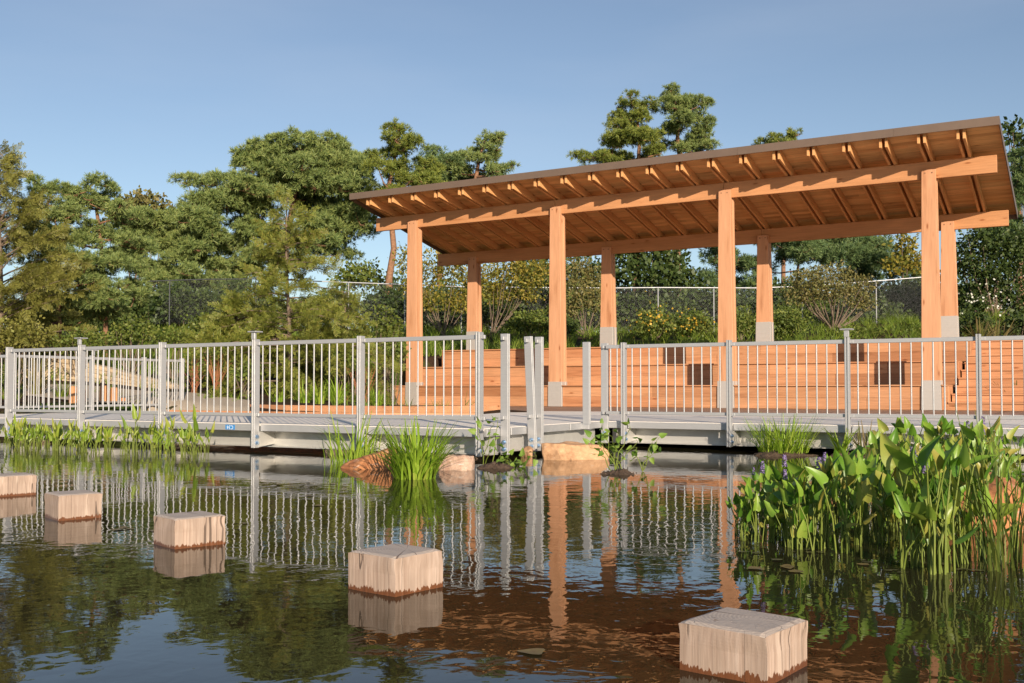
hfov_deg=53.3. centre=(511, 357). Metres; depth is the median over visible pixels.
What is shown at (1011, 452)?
pickerelweed
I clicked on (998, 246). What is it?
broadleaf tree
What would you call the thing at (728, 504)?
pickerelweed
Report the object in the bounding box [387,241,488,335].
multi stem tree
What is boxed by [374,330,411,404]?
bank shrub
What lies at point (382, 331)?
bank shrub
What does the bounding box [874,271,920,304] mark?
undergrowth bush
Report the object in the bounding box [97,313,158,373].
bank shrub
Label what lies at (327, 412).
timber kerb
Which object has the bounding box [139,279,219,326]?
hedge shrub
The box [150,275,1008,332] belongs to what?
chain link fence
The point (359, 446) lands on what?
reed grass
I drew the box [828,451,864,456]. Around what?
gravel islet
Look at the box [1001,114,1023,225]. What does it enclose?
broadleaf tree
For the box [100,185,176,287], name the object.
broadleaf tree
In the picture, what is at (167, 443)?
pickerelweed
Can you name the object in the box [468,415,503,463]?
bean like plant
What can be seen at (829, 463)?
pickerelweed
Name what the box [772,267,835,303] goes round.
undergrowth bush
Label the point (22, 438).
pickerelweed
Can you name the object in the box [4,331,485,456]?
metal railing
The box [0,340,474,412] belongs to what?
grass
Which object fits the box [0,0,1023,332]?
sky
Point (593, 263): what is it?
broadleaf tree
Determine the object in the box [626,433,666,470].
bean like plant
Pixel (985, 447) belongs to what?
pickerelweed
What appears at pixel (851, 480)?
pickerelweed
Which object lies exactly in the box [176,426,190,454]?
pickerelweed
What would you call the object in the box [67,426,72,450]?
pickerelweed
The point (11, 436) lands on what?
pickerelweed
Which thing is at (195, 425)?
pickerelweed
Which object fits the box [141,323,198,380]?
bank shrub
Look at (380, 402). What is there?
grass tuft
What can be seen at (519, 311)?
hedge shrub
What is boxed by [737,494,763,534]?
pickerelweed
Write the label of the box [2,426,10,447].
pickerelweed
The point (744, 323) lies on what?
garden shrub
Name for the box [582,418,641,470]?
bean like plant
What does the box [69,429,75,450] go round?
pickerelweed
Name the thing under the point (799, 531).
pickerelweed
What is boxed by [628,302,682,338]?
garden shrub
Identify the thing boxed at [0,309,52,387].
bank shrub
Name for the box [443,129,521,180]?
pine tree
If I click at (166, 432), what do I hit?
pickerelweed
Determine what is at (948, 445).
pickerelweed
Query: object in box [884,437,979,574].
pickerelweed
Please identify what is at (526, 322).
garden shrub
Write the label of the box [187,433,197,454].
pickerelweed
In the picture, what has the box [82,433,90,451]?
pickerelweed
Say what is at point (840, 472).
pickerelweed
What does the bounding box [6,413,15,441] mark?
pickerelweed
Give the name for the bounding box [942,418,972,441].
pickerelweed
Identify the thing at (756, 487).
pickerelweed
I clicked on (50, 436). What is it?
pickerelweed
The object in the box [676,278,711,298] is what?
undergrowth bush
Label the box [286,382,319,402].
grass tuft
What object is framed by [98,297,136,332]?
hedge shrub
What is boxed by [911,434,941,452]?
pickerelweed
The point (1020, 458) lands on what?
pickerelweed
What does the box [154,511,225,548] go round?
stepping block
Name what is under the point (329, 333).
larch tree
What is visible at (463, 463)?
boulder
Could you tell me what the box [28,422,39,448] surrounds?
pickerelweed
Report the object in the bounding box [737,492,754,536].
pickerelweed
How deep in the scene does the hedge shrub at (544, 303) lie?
42.52 m
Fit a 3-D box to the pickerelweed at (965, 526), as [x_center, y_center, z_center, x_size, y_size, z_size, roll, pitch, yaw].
[2.090,0.719,4.832,0.399,0.581,0.184,1,-2,-17]
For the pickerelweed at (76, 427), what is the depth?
13.64 m
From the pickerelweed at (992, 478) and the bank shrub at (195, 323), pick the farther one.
the bank shrub at (195, 323)
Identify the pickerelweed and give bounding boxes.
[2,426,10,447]
[4,423,11,445]
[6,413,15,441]
[7,422,14,445]
[11,426,21,446]
[13,421,21,445]
[13,433,18,446]
[17,417,23,446]
[18,420,36,448]
[20,427,30,448]
[22,418,35,444]
[24,418,32,445]
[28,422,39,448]
[29,422,38,449]
[36,422,44,448]
[41,426,50,447]
[47,426,54,449]
[52,418,72,449]
[52,419,61,449]
[53,424,67,450]
[63,420,73,447]
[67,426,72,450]
[69,419,80,447]
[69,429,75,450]
[74,426,80,449]
[75,420,87,449]
[75,427,90,451]
[80,421,89,446]
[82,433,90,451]
[88,421,102,451]
[89,429,93,450]
[101,427,109,450]
[106,425,117,450]
[118,422,138,451]
[118,426,128,452]
[120,429,128,452]
[121,403,140,451]
[129,424,139,449]
[131,425,143,450]
[136,416,154,450]
[141,419,162,449]
[149,425,159,449]
[149,435,157,452]
[154,416,174,449]
[156,430,165,454]
[158,415,173,450]
[165,431,170,455]
[166,425,177,455]
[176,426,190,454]
[180,403,198,453]
[183,426,195,452]
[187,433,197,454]
[194,421,214,452]
[194,430,206,453]
[725,494,744,532]
[726,492,743,534]
[730,494,752,540]
[733,494,747,536]
[737,467,767,523]
[737,483,762,539]
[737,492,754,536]
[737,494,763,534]
[741,476,763,518]
[745,477,778,542]
[751,468,772,521]
[759,460,791,536]
[759,469,777,528]
[760,469,787,542]
[764,474,808,547]
[770,454,812,536]
[771,460,787,529]
[773,468,809,549]
[774,490,804,539]
[782,458,832,550]
[782,471,798,508]
[784,477,834,544]
[786,457,848,548]
[801,456,855,539]
[801,467,830,533]
[804,455,841,521]
[805,445,862,553]
[808,457,838,548]
[822,452,843,516]
[827,475,860,544]
[832,449,876,546]
[834,459,864,531]
[838,451,869,517]
[842,455,880,531]
[844,461,876,536]
[847,446,873,512]
[847,467,897,543]
[857,431,879,454]
[860,452,890,513]
[868,427,898,485]
[875,470,899,531]
[876,460,903,526]
[877,418,899,448]
[880,432,938,568]
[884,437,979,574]
[884,467,928,551]
[889,471,906,530]
[890,440,919,472]
[891,413,927,449]
[893,466,927,567]
[894,446,948,550]
[897,424,916,449]
[901,439,952,474]
[902,433,969,574]
[910,479,945,556]
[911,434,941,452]
[911,443,950,551]
[916,459,945,553]
[922,415,943,447]
[923,422,954,444]
[924,431,938,444]
[929,419,952,446]
[929,448,964,551]
[937,455,996,563]
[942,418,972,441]
[945,421,975,468]
[945,424,962,448]
[946,466,976,547]
[950,455,1016,556]
[950,468,985,553]
[951,432,961,477]
[955,416,984,448]
[958,421,1011,471]
[964,429,995,465]
[966,416,991,454]
[968,438,1004,468]
[969,442,987,455]
[969,452,1022,554]
[976,436,1009,470]
[985,433,1005,463]
[988,438,1019,462]
[991,454,1013,474]
[992,416,999,433]
[993,430,1023,470]
[1003,425,1020,477]
[1003,434,1023,470]
[1003,454,1023,547]
[1010,463,1023,477]
[1012,462,1023,484]
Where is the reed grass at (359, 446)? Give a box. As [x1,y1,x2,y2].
[307,411,410,461]
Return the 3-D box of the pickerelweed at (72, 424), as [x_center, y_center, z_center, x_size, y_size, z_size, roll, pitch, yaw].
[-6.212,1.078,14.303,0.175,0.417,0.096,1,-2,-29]
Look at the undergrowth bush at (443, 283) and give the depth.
49.19 m
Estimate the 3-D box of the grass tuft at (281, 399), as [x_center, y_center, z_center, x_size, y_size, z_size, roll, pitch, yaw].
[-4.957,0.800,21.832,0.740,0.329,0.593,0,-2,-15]
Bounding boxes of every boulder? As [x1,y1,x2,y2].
[340,448,396,469]
[438,455,474,470]
[521,446,536,456]
[541,441,608,459]
[898,472,1023,532]
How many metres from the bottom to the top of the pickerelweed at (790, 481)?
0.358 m
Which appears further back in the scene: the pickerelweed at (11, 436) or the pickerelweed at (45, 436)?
the pickerelweed at (11, 436)
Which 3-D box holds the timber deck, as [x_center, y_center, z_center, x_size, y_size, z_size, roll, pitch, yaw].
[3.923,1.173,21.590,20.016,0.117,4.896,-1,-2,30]
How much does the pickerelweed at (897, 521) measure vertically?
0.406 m
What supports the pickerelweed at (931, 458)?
on the water
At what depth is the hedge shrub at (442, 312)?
45.88 m
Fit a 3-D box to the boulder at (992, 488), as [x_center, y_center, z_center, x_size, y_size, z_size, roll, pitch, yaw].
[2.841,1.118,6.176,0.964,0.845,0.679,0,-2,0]
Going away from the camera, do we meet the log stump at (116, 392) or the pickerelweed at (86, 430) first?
the pickerelweed at (86, 430)
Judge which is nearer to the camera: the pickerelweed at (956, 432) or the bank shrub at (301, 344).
the pickerelweed at (956, 432)
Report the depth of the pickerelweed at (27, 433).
14.58 m
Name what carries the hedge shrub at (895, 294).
on the ground at (430, 360)
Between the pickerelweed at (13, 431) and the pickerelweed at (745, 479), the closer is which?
the pickerelweed at (745, 479)
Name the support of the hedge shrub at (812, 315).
on the ground at (430, 360)
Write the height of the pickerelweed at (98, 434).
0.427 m
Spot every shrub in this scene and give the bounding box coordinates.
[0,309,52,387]
[0,351,21,394]
[36,300,110,332]
[45,326,117,376]
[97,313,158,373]
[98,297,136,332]
[118,293,173,328]
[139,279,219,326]
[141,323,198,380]
[178,352,211,392]
[179,306,228,366]
[196,287,229,322]
[196,348,233,390]
[217,294,269,321]
[226,361,263,396]
[247,296,292,324]
[293,331,322,374]
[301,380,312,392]
[304,281,368,318]
[326,257,385,326]
[327,351,369,401]
[341,359,383,401]
[357,284,406,330]
[362,297,405,395]
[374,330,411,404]
[386,281,445,330]
[427,284,464,328]
[445,284,525,330]
[482,299,540,330]
[501,306,548,337]
[504,260,566,316]
[542,314,584,335]
[566,276,618,328]
[586,292,636,331]
[616,286,672,332]
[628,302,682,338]
[653,288,715,326]
[671,306,717,338]
[696,280,748,327]
[716,305,755,339]
[736,289,780,330]
[754,301,814,338]
[773,295,837,325]
[820,289,919,324]
[821,324,885,337]
[877,271,920,319]
[891,321,920,334]
[911,270,975,320]
[958,305,1000,336]
[997,306,1023,335]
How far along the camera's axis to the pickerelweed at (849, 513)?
5.46 m
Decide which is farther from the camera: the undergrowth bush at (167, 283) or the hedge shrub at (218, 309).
the undergrowth bush at (167, 283)
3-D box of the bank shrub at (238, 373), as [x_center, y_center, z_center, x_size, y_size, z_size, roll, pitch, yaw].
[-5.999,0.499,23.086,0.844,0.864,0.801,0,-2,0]
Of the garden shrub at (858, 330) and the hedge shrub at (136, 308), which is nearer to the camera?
the garden shrub at (858, 330)
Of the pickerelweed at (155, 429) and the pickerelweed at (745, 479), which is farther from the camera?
the pickerelweed at (155, 429)
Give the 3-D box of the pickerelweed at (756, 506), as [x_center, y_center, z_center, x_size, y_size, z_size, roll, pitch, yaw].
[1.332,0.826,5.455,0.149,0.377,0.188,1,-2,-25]
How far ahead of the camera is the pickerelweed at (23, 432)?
13.95 m
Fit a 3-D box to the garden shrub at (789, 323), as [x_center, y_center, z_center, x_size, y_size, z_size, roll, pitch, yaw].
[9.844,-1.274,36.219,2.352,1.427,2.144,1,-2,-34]
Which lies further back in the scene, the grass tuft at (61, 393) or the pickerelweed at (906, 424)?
the grass tuft at (61, 393)
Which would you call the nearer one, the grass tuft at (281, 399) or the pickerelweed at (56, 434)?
the pickerelweed at (56, 434)
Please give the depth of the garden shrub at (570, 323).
36.23 m
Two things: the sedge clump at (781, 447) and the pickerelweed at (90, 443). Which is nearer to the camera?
the sedge clump at (781, 447)
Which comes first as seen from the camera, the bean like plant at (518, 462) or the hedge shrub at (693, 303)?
the bean like plant at (518, 462)
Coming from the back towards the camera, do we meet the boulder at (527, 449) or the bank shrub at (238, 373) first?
the bank shrub at (238, 373)
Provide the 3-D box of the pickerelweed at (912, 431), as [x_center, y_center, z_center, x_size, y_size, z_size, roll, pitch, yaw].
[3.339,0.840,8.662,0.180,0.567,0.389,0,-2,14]
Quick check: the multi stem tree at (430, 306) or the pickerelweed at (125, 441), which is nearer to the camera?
the pickerelweed at (125, 441)
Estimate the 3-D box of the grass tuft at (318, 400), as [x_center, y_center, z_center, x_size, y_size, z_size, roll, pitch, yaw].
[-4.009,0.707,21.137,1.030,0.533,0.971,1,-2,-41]
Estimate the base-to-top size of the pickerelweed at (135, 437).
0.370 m
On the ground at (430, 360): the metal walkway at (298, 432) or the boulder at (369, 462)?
the metal walkway at (298, 432)
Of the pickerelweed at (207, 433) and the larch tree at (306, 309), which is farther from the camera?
the larch tree at (306, 309)
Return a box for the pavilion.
[349,116,1017,409]
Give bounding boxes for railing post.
[501,334,509,454]
[524,336,536,451]
[535,337,543,450]
[582,342,591,428]
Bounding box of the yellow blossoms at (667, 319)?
[626,291,714,337]
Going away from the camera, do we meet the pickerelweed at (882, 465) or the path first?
the pickerelweed at (882, 465)
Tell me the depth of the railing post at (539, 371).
12.62 m
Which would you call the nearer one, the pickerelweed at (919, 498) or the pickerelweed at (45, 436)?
the pickerelweed at (919, 498)
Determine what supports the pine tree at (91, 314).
on the ground at (430, 360)
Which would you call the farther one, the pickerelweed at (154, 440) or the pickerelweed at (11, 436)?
the pickerelweed at (11, 436)
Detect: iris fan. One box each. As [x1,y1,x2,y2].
[821,426,863,452]
[827,418,889,454]
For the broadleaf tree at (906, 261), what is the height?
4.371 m
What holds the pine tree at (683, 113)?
on the ground at (430, 360)
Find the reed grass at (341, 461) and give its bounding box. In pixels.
[322,439,373,465]
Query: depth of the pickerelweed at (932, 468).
5.12 m
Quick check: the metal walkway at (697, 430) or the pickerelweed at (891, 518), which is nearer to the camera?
the pickerelweed at (891, 518)
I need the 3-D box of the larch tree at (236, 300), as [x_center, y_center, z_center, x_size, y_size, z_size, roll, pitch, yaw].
[-6.396,-0.400,24.485,2.840,2.648,3.312,-1,-2,31]
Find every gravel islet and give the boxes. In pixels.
[477,461,516,468]
[600,468,636,474]
[753,450,818,456]
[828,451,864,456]
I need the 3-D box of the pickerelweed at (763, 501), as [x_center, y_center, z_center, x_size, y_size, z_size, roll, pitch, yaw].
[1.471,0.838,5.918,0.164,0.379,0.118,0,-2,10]
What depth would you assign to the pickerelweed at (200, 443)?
12.94 m
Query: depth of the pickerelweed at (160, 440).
12.74 m
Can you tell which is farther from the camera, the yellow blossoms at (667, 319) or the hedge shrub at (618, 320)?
the hedge shrub at (618, 320)
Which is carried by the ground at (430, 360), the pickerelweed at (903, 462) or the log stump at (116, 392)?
the log stump at (116, 392)
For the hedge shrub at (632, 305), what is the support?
on the ground at (430, 360)
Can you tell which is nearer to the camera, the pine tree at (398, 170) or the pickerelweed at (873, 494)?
the pickerelweed at (873, 494)
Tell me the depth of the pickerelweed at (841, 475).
5.94 m
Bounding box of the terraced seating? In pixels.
[395,341,975,409]
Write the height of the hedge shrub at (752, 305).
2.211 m
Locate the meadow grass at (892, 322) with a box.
[2,306,1023,379]
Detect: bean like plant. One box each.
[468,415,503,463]
[496,447,537,466]
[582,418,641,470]
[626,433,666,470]
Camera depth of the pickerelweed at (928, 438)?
8.46 m
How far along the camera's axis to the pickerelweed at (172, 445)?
12.59 m
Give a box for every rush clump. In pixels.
[906,404,1023,572]
[917,419,1023,533]
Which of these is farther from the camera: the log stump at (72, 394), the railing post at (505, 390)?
the log stump at (72, 394)
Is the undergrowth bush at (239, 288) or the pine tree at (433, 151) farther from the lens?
the pine tree at (433, 151)
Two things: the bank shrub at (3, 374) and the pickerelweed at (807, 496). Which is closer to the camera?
the pickerelweed at (807, 496)
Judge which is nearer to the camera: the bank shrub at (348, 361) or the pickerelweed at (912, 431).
the pickerelweed at (912, 431)
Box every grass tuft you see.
[17,352,66,393]
[47,378,71,396]
[265,388,289,401]
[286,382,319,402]
[300,382,334,403]
[315,376,354,402]
[365,385,388,405]
[959,317,1010,336]
[966,319,1023,335]
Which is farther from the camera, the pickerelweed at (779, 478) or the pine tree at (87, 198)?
the pine tree at (87, 198)
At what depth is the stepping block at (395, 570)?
4.16 m
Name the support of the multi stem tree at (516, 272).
on the ground at (430, 360)
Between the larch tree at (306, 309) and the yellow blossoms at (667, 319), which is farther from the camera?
the yellow blossoms at (667, 319)
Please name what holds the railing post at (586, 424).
attached to the metal walkway at (298, 432)
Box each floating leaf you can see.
[518,648,544,654]
[747,566,763,568]
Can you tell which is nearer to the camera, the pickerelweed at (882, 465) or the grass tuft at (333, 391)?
the pickerelweed at (882, 465)
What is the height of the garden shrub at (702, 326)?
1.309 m
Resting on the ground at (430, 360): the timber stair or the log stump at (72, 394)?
the log stump at (72, 394)
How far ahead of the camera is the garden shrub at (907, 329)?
36.30 m
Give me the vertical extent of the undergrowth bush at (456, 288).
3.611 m
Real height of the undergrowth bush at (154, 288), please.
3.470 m
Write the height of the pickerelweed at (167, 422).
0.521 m
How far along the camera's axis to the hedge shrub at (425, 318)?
44.29 m
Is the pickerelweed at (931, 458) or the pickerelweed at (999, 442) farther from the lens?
the pickerelweed at (999, 442)
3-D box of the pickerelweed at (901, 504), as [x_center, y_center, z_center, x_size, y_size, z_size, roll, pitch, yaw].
[1.813,0.677,4.697,0.204,0.656,0.283,0,-2,2]
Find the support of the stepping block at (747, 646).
in the water
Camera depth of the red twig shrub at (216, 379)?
22.94 m
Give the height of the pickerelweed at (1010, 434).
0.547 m
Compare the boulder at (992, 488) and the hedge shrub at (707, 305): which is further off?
the hedge shrub at (707, 305)
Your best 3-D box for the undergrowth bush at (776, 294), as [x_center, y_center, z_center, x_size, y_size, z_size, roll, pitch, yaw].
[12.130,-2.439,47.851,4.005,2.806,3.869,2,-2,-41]
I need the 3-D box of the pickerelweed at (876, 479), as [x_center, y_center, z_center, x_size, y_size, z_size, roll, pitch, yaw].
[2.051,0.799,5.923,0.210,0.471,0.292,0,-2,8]
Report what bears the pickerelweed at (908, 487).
on the water
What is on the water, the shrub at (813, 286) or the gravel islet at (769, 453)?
the gravel islet at (769, 453)
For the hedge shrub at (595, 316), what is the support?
on the ground at (430, 360)
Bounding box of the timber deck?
[402,405,1023,414]
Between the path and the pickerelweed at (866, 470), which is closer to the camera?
the pickerelweed at (866, 470)
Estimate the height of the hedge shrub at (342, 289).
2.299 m
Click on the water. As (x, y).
(582, 571)
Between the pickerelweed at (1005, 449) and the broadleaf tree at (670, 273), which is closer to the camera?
the pickerelweed at (1005, 449)
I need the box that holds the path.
[26,384,249,410]
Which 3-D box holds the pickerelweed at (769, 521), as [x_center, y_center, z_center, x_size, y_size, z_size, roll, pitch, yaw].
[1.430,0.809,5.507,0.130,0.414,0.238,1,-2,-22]
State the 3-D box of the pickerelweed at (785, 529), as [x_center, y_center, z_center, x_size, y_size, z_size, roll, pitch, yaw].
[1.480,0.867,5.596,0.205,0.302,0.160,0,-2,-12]
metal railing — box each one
[0,355,5,407]
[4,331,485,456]
[13,350,184,413]
[601,328,1023,450]
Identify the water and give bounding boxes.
[0,433,1023,682]
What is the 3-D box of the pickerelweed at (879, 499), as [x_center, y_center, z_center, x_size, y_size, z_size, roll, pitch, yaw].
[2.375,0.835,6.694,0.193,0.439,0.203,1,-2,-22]
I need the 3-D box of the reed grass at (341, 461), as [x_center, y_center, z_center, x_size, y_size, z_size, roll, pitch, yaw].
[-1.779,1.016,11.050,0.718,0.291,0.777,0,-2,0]
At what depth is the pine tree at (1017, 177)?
46.73 m
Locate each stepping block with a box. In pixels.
[0,472,36,496]
[44,490,102,520]
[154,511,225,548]
[348,543,442,596]
[678,607,807,682]
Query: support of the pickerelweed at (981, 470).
on the water
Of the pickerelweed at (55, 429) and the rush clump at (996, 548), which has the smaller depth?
the rush clump at (996, 548)
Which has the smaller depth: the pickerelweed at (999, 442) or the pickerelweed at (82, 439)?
the pickerelweed at (999, 442)
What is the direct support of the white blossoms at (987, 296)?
on the ground at (430, 360)
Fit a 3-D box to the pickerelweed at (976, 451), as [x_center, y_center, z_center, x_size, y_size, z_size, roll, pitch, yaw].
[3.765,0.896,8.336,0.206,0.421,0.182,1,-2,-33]
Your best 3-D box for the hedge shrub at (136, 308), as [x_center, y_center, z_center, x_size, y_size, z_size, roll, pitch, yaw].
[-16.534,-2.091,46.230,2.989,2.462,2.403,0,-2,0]
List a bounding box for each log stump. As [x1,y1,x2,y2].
[69,386,76,402]
[99,385,106,402]
[110,387,117,400]
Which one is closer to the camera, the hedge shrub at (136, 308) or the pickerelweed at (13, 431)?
the pickerelweed at (13, 431)
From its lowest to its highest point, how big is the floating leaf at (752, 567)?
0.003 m
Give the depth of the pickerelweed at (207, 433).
13.08 m
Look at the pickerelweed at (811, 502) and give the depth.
5.39 m
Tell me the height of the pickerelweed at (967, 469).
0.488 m
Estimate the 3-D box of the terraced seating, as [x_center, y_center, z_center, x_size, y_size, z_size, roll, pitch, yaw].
[3.857,0.464,26.511,15.048,1.589,3.640,-1,-2,30]
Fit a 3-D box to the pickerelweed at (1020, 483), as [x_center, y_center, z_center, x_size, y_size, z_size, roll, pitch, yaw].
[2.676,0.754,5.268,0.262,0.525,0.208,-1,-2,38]
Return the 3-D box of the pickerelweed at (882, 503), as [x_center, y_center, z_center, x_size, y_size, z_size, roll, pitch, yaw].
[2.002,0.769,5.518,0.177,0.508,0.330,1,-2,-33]
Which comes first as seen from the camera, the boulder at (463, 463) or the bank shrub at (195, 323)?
the boulder at (463, 463)
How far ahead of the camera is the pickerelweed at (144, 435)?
13.51 m
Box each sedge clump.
[352,416,490,479]
[735,414,830,453]
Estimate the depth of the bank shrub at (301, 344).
25.88 m
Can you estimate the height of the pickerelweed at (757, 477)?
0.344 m
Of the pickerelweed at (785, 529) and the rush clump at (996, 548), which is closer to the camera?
the rush clump at (996, 548)
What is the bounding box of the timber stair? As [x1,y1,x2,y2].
[948,340,1023,410]
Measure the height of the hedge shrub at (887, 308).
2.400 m
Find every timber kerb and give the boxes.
[169,410,474,414]
[249,404,500,412]
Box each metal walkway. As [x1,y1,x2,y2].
[0,411,683,458]
[608,413,1023,453]
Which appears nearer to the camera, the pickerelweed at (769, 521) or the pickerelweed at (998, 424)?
the pickerelweed at (769, 521)
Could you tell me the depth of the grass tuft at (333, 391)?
21.36 m
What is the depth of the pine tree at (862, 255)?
49.06 m
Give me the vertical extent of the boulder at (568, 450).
0.697 m
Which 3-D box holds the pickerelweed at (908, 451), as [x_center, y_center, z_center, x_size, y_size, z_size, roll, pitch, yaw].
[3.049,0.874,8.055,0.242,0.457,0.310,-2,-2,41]
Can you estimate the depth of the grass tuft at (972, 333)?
25.86 m
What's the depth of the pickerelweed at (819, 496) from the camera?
5.25 m
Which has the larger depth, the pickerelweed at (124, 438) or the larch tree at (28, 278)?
the larch tree at (28, 278)
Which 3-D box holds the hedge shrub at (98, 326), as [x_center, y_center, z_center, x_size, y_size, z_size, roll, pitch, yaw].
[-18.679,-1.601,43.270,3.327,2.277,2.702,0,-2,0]
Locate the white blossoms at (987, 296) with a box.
[958,275,1023,315]
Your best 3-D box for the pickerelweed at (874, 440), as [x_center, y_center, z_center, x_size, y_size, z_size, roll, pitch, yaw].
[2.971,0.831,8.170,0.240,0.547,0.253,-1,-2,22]
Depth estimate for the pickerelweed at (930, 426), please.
9.68 m
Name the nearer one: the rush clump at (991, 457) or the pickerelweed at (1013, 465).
the rush clump at (991, 457)
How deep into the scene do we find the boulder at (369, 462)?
10.45 m
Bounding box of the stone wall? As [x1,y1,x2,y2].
[22,354,189,388]
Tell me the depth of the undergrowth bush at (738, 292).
50.76 m
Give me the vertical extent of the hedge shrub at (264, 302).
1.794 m
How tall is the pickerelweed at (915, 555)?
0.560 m
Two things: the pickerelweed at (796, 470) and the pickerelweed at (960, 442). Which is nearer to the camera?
the pickerelweed at (796, 470)
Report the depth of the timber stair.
22.05 m
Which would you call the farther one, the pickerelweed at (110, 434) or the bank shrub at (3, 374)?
the bank shrub at (3, 374)
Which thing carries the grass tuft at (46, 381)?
on the ground at (430, 360)
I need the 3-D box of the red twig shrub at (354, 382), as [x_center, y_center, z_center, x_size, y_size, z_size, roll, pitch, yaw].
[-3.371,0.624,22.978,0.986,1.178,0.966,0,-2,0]
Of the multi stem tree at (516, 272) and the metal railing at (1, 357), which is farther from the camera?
the multi stem tree at (516, 272)
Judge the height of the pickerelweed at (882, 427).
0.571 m
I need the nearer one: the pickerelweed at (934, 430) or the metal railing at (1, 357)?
the pickerelweed at (934, 430)
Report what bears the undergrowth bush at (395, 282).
on the ground at (430, 360)
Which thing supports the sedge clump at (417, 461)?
on the water
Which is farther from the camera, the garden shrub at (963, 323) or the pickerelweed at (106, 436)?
the garden shrub at (963, 323)
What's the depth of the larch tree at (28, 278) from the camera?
26.05 m
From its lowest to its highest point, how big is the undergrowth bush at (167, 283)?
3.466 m
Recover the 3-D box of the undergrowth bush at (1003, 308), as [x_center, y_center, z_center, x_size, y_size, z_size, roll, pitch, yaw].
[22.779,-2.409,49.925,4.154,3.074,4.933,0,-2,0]
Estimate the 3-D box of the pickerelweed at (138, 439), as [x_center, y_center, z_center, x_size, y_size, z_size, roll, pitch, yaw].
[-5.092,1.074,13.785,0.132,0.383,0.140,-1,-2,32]
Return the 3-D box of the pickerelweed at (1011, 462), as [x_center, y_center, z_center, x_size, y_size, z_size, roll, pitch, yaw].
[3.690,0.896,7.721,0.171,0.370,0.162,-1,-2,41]
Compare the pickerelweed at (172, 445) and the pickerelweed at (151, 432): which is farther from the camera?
the pickerelweed at (151, 432)
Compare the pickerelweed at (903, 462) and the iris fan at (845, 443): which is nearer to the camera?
the pickerelweed at (903, 462)
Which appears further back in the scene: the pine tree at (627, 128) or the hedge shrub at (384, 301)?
the pine tree at (627, 128)
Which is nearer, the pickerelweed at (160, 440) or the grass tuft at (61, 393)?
the pickerelweed at (160, 440)
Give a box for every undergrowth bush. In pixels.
[143,283,190,329]
[157,275,213,327]
[207,273,278,326]
[371,271,433,327]
[422,276,466,332]
[435,273,487,330]
[459,270,511,325]
[504,276,548,332]
[579,285,646,329]
[634,283,690,312]
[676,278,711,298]
[706,280,750,300]
[736,275,797,308]
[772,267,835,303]
[805,281,858,308]
[846,273,901,298]
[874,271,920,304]
[958,283,1013,311]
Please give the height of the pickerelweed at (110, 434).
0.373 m
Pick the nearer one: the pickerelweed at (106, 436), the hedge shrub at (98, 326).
the pickerelweed at (106, 436)
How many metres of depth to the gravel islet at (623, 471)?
9.85 m
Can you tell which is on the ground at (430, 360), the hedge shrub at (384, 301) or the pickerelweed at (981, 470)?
the hedge shrub at (384, 301)
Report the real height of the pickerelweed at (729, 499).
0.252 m
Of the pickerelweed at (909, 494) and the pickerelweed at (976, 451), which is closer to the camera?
the pickerelweed at (909, 494)
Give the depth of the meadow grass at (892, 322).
35.94 m
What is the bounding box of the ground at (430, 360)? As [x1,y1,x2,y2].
[0,318,1023,432]
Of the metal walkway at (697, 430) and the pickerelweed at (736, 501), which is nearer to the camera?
the pickerelweed at (736, 501)
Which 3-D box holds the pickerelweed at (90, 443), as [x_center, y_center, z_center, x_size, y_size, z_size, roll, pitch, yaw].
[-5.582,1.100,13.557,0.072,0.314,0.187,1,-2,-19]
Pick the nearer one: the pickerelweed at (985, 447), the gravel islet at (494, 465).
the pickerelweed at (985, 447)
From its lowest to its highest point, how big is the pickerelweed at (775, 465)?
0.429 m
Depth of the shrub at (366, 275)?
50.09 m
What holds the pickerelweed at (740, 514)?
on the water
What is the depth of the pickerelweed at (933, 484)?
5.16 m
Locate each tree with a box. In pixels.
[0,140,104,374]
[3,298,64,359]
[16,172,116,355]
[42,170,158,360]
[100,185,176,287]
[112,125,381,299]
[169,287,302,389]
[196,183,370,398]
[272,288,408,403]
[360,117,448,297]
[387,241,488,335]
[404,143,469,284]
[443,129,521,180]
[467,259,548,336]
[506,255,618,285]
[565,89,667,289]
[565,256,600,336]
[615,249,702,323]
[656,81,720,267]
[694,234,920,293]
[753,126,802,284]
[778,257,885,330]
[879,233,920,294]
[956,219,1023,317]
[973,146,1023,304]
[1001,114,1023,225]
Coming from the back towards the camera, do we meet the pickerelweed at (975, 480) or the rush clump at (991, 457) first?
the rush clump at (991, 457)
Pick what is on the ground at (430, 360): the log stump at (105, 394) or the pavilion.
the log stump at (105, 394)
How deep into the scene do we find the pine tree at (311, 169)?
48.55 m
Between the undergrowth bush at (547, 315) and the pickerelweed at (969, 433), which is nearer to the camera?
the pickerelweed at (969, 433)
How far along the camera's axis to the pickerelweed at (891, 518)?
5.92 m
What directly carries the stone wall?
on the ground at (430, 360)
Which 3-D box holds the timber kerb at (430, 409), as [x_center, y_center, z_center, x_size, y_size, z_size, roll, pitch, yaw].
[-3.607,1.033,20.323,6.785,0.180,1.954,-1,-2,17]
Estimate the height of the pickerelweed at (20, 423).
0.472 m
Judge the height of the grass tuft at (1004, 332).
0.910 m
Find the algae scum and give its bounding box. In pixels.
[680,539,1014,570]

